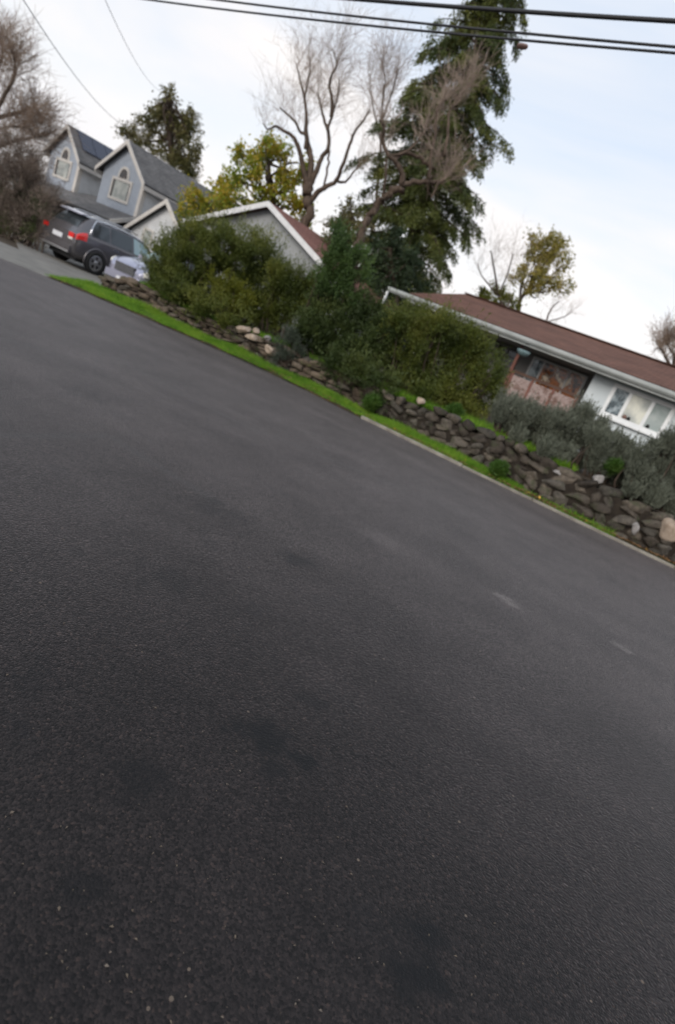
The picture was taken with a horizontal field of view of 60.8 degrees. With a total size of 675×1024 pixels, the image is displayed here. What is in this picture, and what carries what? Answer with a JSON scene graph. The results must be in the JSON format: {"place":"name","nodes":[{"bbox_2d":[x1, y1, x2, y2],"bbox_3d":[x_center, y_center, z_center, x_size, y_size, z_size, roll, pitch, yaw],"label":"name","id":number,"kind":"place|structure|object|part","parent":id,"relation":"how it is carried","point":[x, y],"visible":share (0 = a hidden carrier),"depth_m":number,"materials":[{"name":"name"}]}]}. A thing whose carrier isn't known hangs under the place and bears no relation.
{"place":"outdoors","nodes":[
{"label":"outdoors","id":0,"kind":"place"},
{"bbox_2d":[0,232,111,285],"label":"driveway","id":1,"kind":"structure","parent":0,"point":[33,259],"depth_m":17.89,"materials":[{"name":"concrete"}]},
{"bbox_2d":[0,111,76,253],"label":"hedge","id":2,"kind":"object","parent":1,"relation":"on","point":[32,206],"visible":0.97,"depth_m":20.34,"materials":[{"name":"brown plant"}]},
{"bbox_2d":[40,205,150,275],"bbox_3d":[-8.489,-9.930,22.124,2.374,1.978,5.008,31,18,25],"label":"parked suv","id":3,"kind":"object","parent":1,"relation":"on","point":[93,244],"visible":0.68,"depth_m":20.31,"materials":[{"name":"grey paint"}]},
{"bbox_3d":[-9.590,-10.496,20.306,0.683,0.463,0.343,31,18,25],"label":"rear window","id":4,"kind":"part","parent":3,"relation":"part of","materials":[{"name":"black glass"}]},
{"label":"rear window","id":5,"kind":"part","parent":3,"relation":"part of","materials":[{"name":"black glass"}]},
{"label":"side window","id":6,"kind":"part","parent":3,"relation":"part of","materials":[{"name":"black glass"}]},
{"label":"side window","id":7,"kind":"part","parent":3,"relation":"part of","materials":[{"name":"black glass"}]},
{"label":"side window","id":8,"kind":"part","parent":3,"relation":"part of","materials":[{"name":"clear glass"}]},
{"bbox_2d":[104,252,211,290],"bbox_3d":[-6.106,-8.499,21.040,2.120,1.856,4.560,28,17,17],"label":"parked sedan","id":9,"kind":"object","parent":1,"relation":"on","point":[120,266],"visible":0.2,"depth_m":19.13,"materials":[{"name":"grey paint"}]},
{"bbox_2d":[173,173,251,223],"bbox_3d":[-6.652,-13.024,27.407,3.491,5.988,2.436,23,16,0],"label":"broadleaf tree","id":10,"kind":"object","parent":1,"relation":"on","point":[224,197],"visible":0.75,"depth_m":26.70,"materials":[{"name":"green plant"}]},
{"bbox_2d":[23,0,120,123],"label":"service wire","id":11,"kind":"object","parent":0,"point":[59,54],"visible":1,"depth_m":17.86,"materials":[{"name":"grey"}]},
{"bbox_2d":[10,123,219,251],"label":"gabled house","id":12,"kind":"structure","parent":0,"point":[130,185],"depth_m":35.78,"materials":[{"name":"grey"}]},
{"bbox_2d":[52,156,72,181],"bbox_3d":[-18.274,-22.797,38.256,1.840,1.230,0.080,31,18,25],"label":"window","id":13,"kind":"structure","parent":12,"relation":"in","point":[67,166],"depth_m":38.22,"materials":[{"name":"white glass"}]},
{"bbox_2d":[60,147,70,160],"bbox_3d":[-17.901,-23.674,37.969,1.000,0.720,0.072,31,18,25],"label":"window","id":14,"kind":"structure","parent":12,"relation":"in","point":[66,154],"depth_m":37.91,"materials":[{"name":"white wood"}]},
{"bbox_2d":[107,175,132,204],"bbox_3d":[-13.428,-19.891,35.561,2.000,1.320,0.080,31,18,25],"label":"window","id":15,"kind":"structure","parent":12,"relation":"in","point":[120,189],"depth_m":35.55,"materials":[{"name":"white glass"}]},
{"bbox_2d":[117,166,129,180],"bbox_3d":[-13.043,-20.795,35.266,1.080,0.690,0.072,31,18,25],"label":"window","id":16,"kind":"structure","parent":12,"relation":"in","point":[124,173],"depth_m":35.22,"materials":[{"name":"white wood"}]},
{"bbox_2d":[141,227,154,248],"bbox_3d":[-11.196,-16.069,33.750,1.020,1.060,0.130,31,18,25],"label":"window","id":17,"kind":"structure","parent":12,"relation":"in","point":[150,231],"depth_m":33.73,"materials":[{"name":"white glass"}]},
{"bbox_2d":[105,0,156,88],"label":"service wire","id":18,"kind":"object","parent":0,"point":[124,40],"visible":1,"depth_m":20.07,"materials":[{"name":"grey"}]},
{"bbox_2d":[0,189,428,412],"bbox_3d":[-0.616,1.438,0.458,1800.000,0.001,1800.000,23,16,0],"label":"ground","id":19,"kind":"structure","parent":0,"point":[10,242],"depth_m":18.70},
{"bbox_2d":[0,0,85,175],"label":"bare tree","id":20,"kind":"object","parent":19,"relation":"on","point":[32,113],"visible":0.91,"depth_m":28.32,"materials":[{"name":"brown plant"}]},
{"bbox_2d":[114,83,208,181],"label":"fir tree","id":21,"kind":"object","parent":19,"relation":"on","point":[166,114],"visible":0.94,"depth_m":45.24,"materials":[{"name":"green plant"}]},
{"bbox_2d":[181,201,414,357],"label":"garage","id":22,"kind":"structure","parent":19,"relation":"on","point":[304,240],"depth_m":23.99,"materials":[{"name":"white paint"}]},
{"bbox_2d":[0,258,674,1023],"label":"road","id":23,"kind":"structure","parent":0,"point":[500,658],"depth_m":2.69,"materials":[{"name":"grey asphalt"}]},
{"bbox_2d":[0,370,671,1023],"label":"road grit","id":24,"kind":"object","parent":23,"relation":"on","point":[176,864],"visible":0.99,"depth_m":1.72,"materials":[{"name":"grey gravel"}]},
{"bbox_2d":[361,415,461,466],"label":"kerb","id":25,"kind":"structure","parent":23,"relation":"on","point":[454,461],"depth_m":12.71,"materials":[{"name":"concrete"}]},
{"bbox_2d":[462,464,531,499],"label":"kerb","id":26,"kind":"structure","parent":23,"relation":"on","point":[499,483],"depth_m":12.03,"materials":[{"name":"concrete"}]},
{"bbox_2d":[531,498,674,567],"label":"kerb","id":27,"kind":"structure","parent":23,"relation":"on","point":[604,533],"depth_m":11.32,"materials":[{"name":"concrete"}]},
{"bbox_2d":[0,0,674,363],"label":"sky","id":28,"kind":"structure","parent":0,"point":[591,131],"materials":[{"name":"white"}]},
{"bbox_2d":[45,273,674,565],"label":"verge","id":29,"kind":"structure","parent":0,"point":[280,376],"depth_m":14.08,"materials":[{"name":"green plant"}]},
{"bbox_2d":[98,274,282,361],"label":"dry stone wall","id":30,"kind":"structure","parent":29,"relation":"on","point":[124,285],"depth_m":15.71,"materials":[{"name":"grey stone"}]},
{"bbox_2d":[236,325,251,332],"bbox_3d":[-2.469,-4.795,15.141,0.421,0.241,0.300,10,21,-39],"label":"loose stone","id":31,"kind":"object","parent":30,"relation":"on","point":[242,329],"visible":1,"depth_m":15.05,"materials":[{"name":"beige stone"}]},
{"bbox_2d":[244,334,259,342],"bbox_3d":[-2.241,-4.590,15.108,0.434,0.177,0.327,30,18,22],"label":"loose stone","id":32,"kind":"object","parent":30,"relation":"on","point":[252,337],"visible":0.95,"depth_m":14.96,"materials":[{"name":"beige stone"}]},
{"bbox_2d":[252,327,259,333],"bbox_3d":[-2.151,-4.813,15.305,0.215,0.150,0.226,16,18,-23],"label":"loose stone","id":33,"kind":"object","parent":30,"relation":"on","point":[256,330],"visible":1,"depth_m":15.26,"materials":[{"name":"beige stone"}]},
{"bbox_2d":[264,335,271,340],"bbox_3d":[-1.837,-4.580,15.144,0.209,0.138,0.199,10,21,-37],"label":"loose stone","id":34,"kind":"object","parent":30,"relation":"on","point":[268,338],"visible":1,"depth_m":15.09,"materials":[{"name":"grey stone"}]},
{"bbox_2d":[47,276,357,415],"bbox_3d":[-3.283,-4.158,14.273,8.714,0.090,1.040,25,16,8],"label":"edge debris","id":35,"kind":"object","parent":29,"relation":"on","point":[200,341],"visible":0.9,"depth_m":14.52,"materials":[{"name":"brown plant"}]},
{"bbox_2d":[227,349,339,402],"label":"leaf litter","id":36,"kind":"object","parent":29,"relation":"on","point":[300,381],"visible":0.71,"depth_m":14.11,"materials":[{"name":"brown plant"}]},
{"bbox_2d":[266,321,312,368],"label":"rosemary shrub","id":37,"kind":"object","parent":29,"relation":"on","point":[295,348],"visible":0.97,"depth_m":14.78,"materials":[{"name":"green plant"}]},
{"bbox_2d":[266,343,366,402],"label":"dry stone wall","id":38,"kind":"structure","parent":29,"relation":"on","point":[311,373],"depth_m":14.70,"materials":[{"name":"grey stone"}]},
{"bbox_2d":[264,344,276,356],"bbox_3d":[-1.737,-4.186,14.929,0.309,0.252,0.277,31,18,24],"label":"loose stone","id":39,"kind":"object","parent":38,"relation":"on","point":[269,349],"visible":0.88,"depth_m":14.84,"materials":[{"name":"beige stone"}]},
{"bbox_2d":[360,391,384,412],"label":"weed clump","id":40,"kind":"object","parent":29,"relation":"on","point":[371,402],"visible":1,"depth_m":13.70,"materials":[{"name":"green plant"}]},
{"bbox_2d":[486,458,510,477],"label":"weed clump","id":41,"kind":"object","parent":29,"relation":"on","point":[498,468],"visible":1,"depth_m":12.11,"materials":[{"name":"green plant"}]},
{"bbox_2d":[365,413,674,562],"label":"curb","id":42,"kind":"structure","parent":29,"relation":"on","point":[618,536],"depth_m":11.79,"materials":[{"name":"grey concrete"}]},
{"bbox_2d":[147,0,674,54],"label":"overhead cable","id":43,"kind":"object","parent":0,"point":[522,46],"visible":1,"depth_m":9.81,"materials":[{"name":"black plastic"}]},
{"bbox_2d":[185,305,674,519],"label":"yard","id":44,"kind":"structure","parent":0,"point":[580,473],"depth_m":13.72,"materials":[{"name":"green plant"}]},
{"bbox_2d":[130,192,302,341],"bbox_3d":[-3.534,-6.887,16.362,5.587,4.036,4.386,23,16,0],"label":"shrub","id":45,"kind":"object","parent":44,"relation":"on","point":[169,272],"visible":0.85,"depth_m":16.13,"materials":[{"name":"green plant"}]},
{"bbox_2d":[204,263,260,320],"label":"shrub","id":46,"kind":"object","parent":44,"relation":"on","point":[239,288],"visible":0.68,"depth_m":15.74,"materials":[{"name":"green plant"}]},
{"bbox_2d":[204,122,317,229],"bbox_3d":[-4.355,-15.771,30.658,6.397,9.057,3.616,23,16,0],"label":"broadleaf tree","id":47,"kind":"object","parent":44,"relation":"on","point":[268,155],"visible":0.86,"depth_m":29.77,"materials":[{"name":"green plant"}]},
{"bbox_2d":[253,252,330,339],"bbox_3d":[-1.156,-5.824,16.235,2.752,2.758,1.864,29,17,19],"label":"shrub","id":48,"kind":"object","parent":44,"relation":"on","point":[289,290],"visible":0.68,"depth_m":16.01,"materials":[{"name":"green plant"}]},
{"bbox_2d":[243,1,393,227],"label":"bare tree","id":49,"kind":"object","parent":44,"relation":"on","point":[309,175],"visible":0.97,"depth_m":26.36,"materials":[{"name":"brown plant"}]},
{"bbox_2d":[301,214,382,351],"bbox_3d":[0.030,-5.791,15.336,2.018,3.705,1.844,23,16,0],"label":"upright shrub","id":50,"kind":"object","parent":44,"relation":"on","point":[343,274],"visible":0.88,"depth_m":14.96,"materials":[{"name":"green plant"}]},
{"bbox_2d":[318,192,375,262],"bbox_3d":[-0.148,-11.392,26.963,2.609,6.577,3.284,16,18,-23],"label":"cypress","id":51,"kind":"object","parent":44,"relation":"on","point":[350,215],"visible":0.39,"depth_m":26.25,"materials":[{"name":"green plant"}]},
{"bbox_2d":[282,277,415,412],"bbox_3d":[0.734,-4.554,14.994,4.220,3.196,3.030,33,19,30],"label":"shrub","id":52,"kind":"object","parent":44,"relation":"on","point":[369,348],"visible":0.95,"depth_m":14.72,"materials":[{"name":"green plant"}]},
{"bbox_2d":[140,281,577,470],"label":"weedy grass","id":53,"kind":"structure","parent":44,"relation":"on","point":[477,423],"depth_m":13.85,"materials":[{"name":"green plant"}]},
{"bbox_2d":[345,4,426,264],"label":"bare tree","id":54,"kind":"object","parent":44,"relation":"on","point":[386,82],"visible":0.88,"depth_m":46.98,"materials":[{"name":"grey plant"}]},
{"bbox_2d":[363,223,438,308],"bbox_3d":[2.352,-10.293,27.215,4.329,6.189,3.358,23,16,0],"label":"evergreen tree","id":55,"kind":"object","parent":44,"relation":"on","point":[400,275],"visible":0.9,"depth_m":26.50,"materials":[{"name":"green plant"}]},
{"bbox_2d":[353,24,507,268],"bbox_3d":[2.522,-11.964,21.878,5.269,12.418,2.820,20,17,-12],"label":"bare tree","id":56,"kind":"object","parent":44,"relation":"on","point":[379,201],"visible":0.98,"depth_m":21.13,"materials":[{"name":"brown plant"}]},
{"bbox_2d":[342,0,529,310],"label":"tall conifer","id":57,"kind":"object","parent":44,"relation":"on","point":[422,218],"visible":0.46,"depth_m":28.05,"materials":[{"name":"green plant"}]},
{"bbox_2d":[370,286,515,432],"bbox_3d":[2.715,-3.941,14.859,4.263,3.409,3.247,23,16,0],"label":"shrub","id":58,"kind":"object","parent":44,"relation":"on","point":[431,340],"visible":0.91,"depth_m":14.49,"materials":[{"name":"green plant"}]},
{"bbox_2d":[357,386,540,484],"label":"fieldstone wall","id":59,"kind":"structure","parent":44,"relation":"on","point":[485,446],"depth_m":13.06,"materials":[{"name":"grey stone"}]},
{"bbox_2d":[416,397,424,403],"bbox_3d":[1.960,-2.611,13.556,0.209,0.160,0.177,18,17,-17],"label":"loose stone","id":60,"kind":"object","parent":59,"relation":"on","point":[419,400],"visible":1,"depth_m":13.50,"materials":[{"name":"beige stone"}]},
{"bbox_2d":[444,402,466,419],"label":"weed clump","id":61,"kind":"object","parent":59,"relation":"on","point":[454,408],"visible":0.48,"depth_m":13.39,"materials":[{"name":"green plant"}]},
{"bbox_2d":[473,279,526,309],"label":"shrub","id":62,"kind":"object","parent":44,"relation":"on","point":[496,299],"visible":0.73,"depth_m":35.10,"materials":[{"name":"green plant"}]},
{"bbox_2d":[458,215,551,306],"bbox_3d":[8.531,-12.911,35.009,5.821,10.746,2.867,26,17,10],"label":"bare tree","id":63,"kind":"object","parent":44,"relation":"on","point":[494,272],"visible":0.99,"depth_m":34.43,"materials":[{"name":"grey plant"}]},
{"bbox_2d":[487,386,550,444],"bbox_3d":[4.173,-2.080,12.896,1.657,1.372,1.170,13,19,-30],"label":"lavender shrub","id":64,"kind":"object","parent":44,"relation":"on","point":[515,415],"visible":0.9,"depth_m":12.74,"materials":[{"name":"grey plant"}]},
{"bbox_2d":[383,286,674,499],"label":"ranch house","id":65,"kind":"structure","parent":44,"relation":"on","point":[633,392],"depth_m":18.10,"materials":[{"name":"brown"}]},
{"bbox_2d":[489,343,516,368],"bbox_3d":[5.800,-5.394,19.851,0.970,0.640,0.130,31,18,25],"label":"window","id":66,"kind":"structure","parent":65,"relation":"in","point":[512,352],"depth_m":19.82,"materials":[{"name":"grey glass"}]},
{"bbox_2d":[517,343,530,356],"bbox_3d":[5.759,-4.997,17.685,0.440,0.443,0.433,23,16,0],"label":"hanging basket","id":67,"kind":"object","parent":65,"relation":"hanging from","point":[522,352],"visible":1,"depth_m":17.59,"materials":[{"name":"teal ceramic"}]},
{"bbox_2d":[523,356,587,398],"bbox_3d":[7.191,-4.391,19.123,1.900,0.950,0.070,31,18,25],"label":"window","id":68,"kind":"structure","parent":65,"relation":"in","point":[569,380],"depth_m":19.08,"materials":[{"name":"grey glass"}]},
{"bbox_2d":[596,383,674,437],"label":"window","id":69,"kind":"structure","parent":65,"relation":"in","point":[645,416],"depth_m":16.76,"materials":[{"name":"white glass"}]},
{"bbox_2d":[505,224,577,310],"bbox_3d":[12.398,-13.165,38.810,4.654,11.983,3.018,23,16,0],"label":"oak tree","id":70,"kind":"object","parent":44,"relation":"on","point":[539,272],"visible":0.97,"depth_m":37.54,"materials":[{"name":"green plant"}]},
{"bbox_2d":[540,289,582,326],"bbox_3d":[12.509,-9.845,35.697,3.142,7.946,1.777,23,16,0],"label":"bare tree","id":71,"kind":"object","parent":44,"relation":"on","point":[553,305],"visible":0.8,"depth_m":34.83,"materials":[{"name":"grey plant"}]},
{"bbox_2d":[534,389,601,470],"bbox_3d":[5.035,-1.808,12.415,1.644,1.788,1.460,23,16,0],"label":"lavender shrub","id":72,"kind":"object","parent":44,"relation":"on","point":[561,431],"visible":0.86,"depth_m":12.33,"materials":[{"name":"grey plant"}]},
{"bbox_2d":[520,455,674,561],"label":"boulder wall","id":73,"kind":"structure","parent":44,"relation":"on","point":[602,505],"depth_m":11.59,"materials":[{"name":"grey stone"}]},
{"bbox_2d":[592,475,604,483],"bbox_3d":[5.357,-0.684,11.813,0.246,0.206,0.244,23,16,0],"label":"loose stone","id":74,"kind":"object","parent":73,"relation":"on","point":[600,479],"visible":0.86,"depth_m":11.72,"materials":[{"name":"grey stone"}]},
{"bbox_2d":[602,456,625,476],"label":"weed clump","id":75,"kind":"object","parent":73,"relation":"on","point":[614,466],"visible":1,"depth_m":11.62,"materials":[{"name":"green plant"}]},
{"bbox_2d":[632,522,639,534],"bbox_3d":[5.828,0.322,11.299,0.153,0.264,0.170,23,16,0],"label":"loose stone","id":76,"kind":"object","parent":73,"relation":"on","point":[635,527],"visible":1,"depth_m":11.24,"materials":[{"name":"grey stone"}]},
{"bbox_2d":[659,517,674,542],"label":"loose stone","id":77,"kind":"object","parent":73,"relation":"on","point":[667,531],"visible":1,"depth_m":11.02,"materials":[{"name":"beige stone"}]},
{"bbox_2d":[570,414,646,488],"bbox_3d":[5.713,-1.219,12.143,1.627,1.560,1.019,19,17,-16],"label":"lavender shrub","id":78,"kind":"object","parent":44,"relation":"on","point":[603,441],"visible":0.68,"depth_m":11.97,"materials":[{"name":"grey plant"}]},
{"bbox_2d":[613,422,674,516],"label":"lavender shrub","id":79,"kind":"object","parent":44,"relation":"on","point":[649,474],"visible":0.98,"depth_m":11.29,"materials":[{"name":"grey plant"}]},
{"bbox_2d":[647,307,674,364],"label":"bare tree","id":80,"kind":"object","parent":44,"relation":"on","point":[667,338],"visible":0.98,"depth_m":30.18,"materials":[{"name":"brown plant"}]},
{"bbox_2d":[213,0,674,48],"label":"overhead cable","id":81,"kind":"object","parent":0,"point":[495,30],"visible":1,"depth_m":10.03,"materials":[{"name":"black plastic"}]},
{"bbox_2d":[345,0,674,23],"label":"overhead cable","id":82,"kind":"object","parent":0,"point":[555,13],"visible":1,"depth_m":9.77,"materials":[{"name":"black plastic"}]}
]}

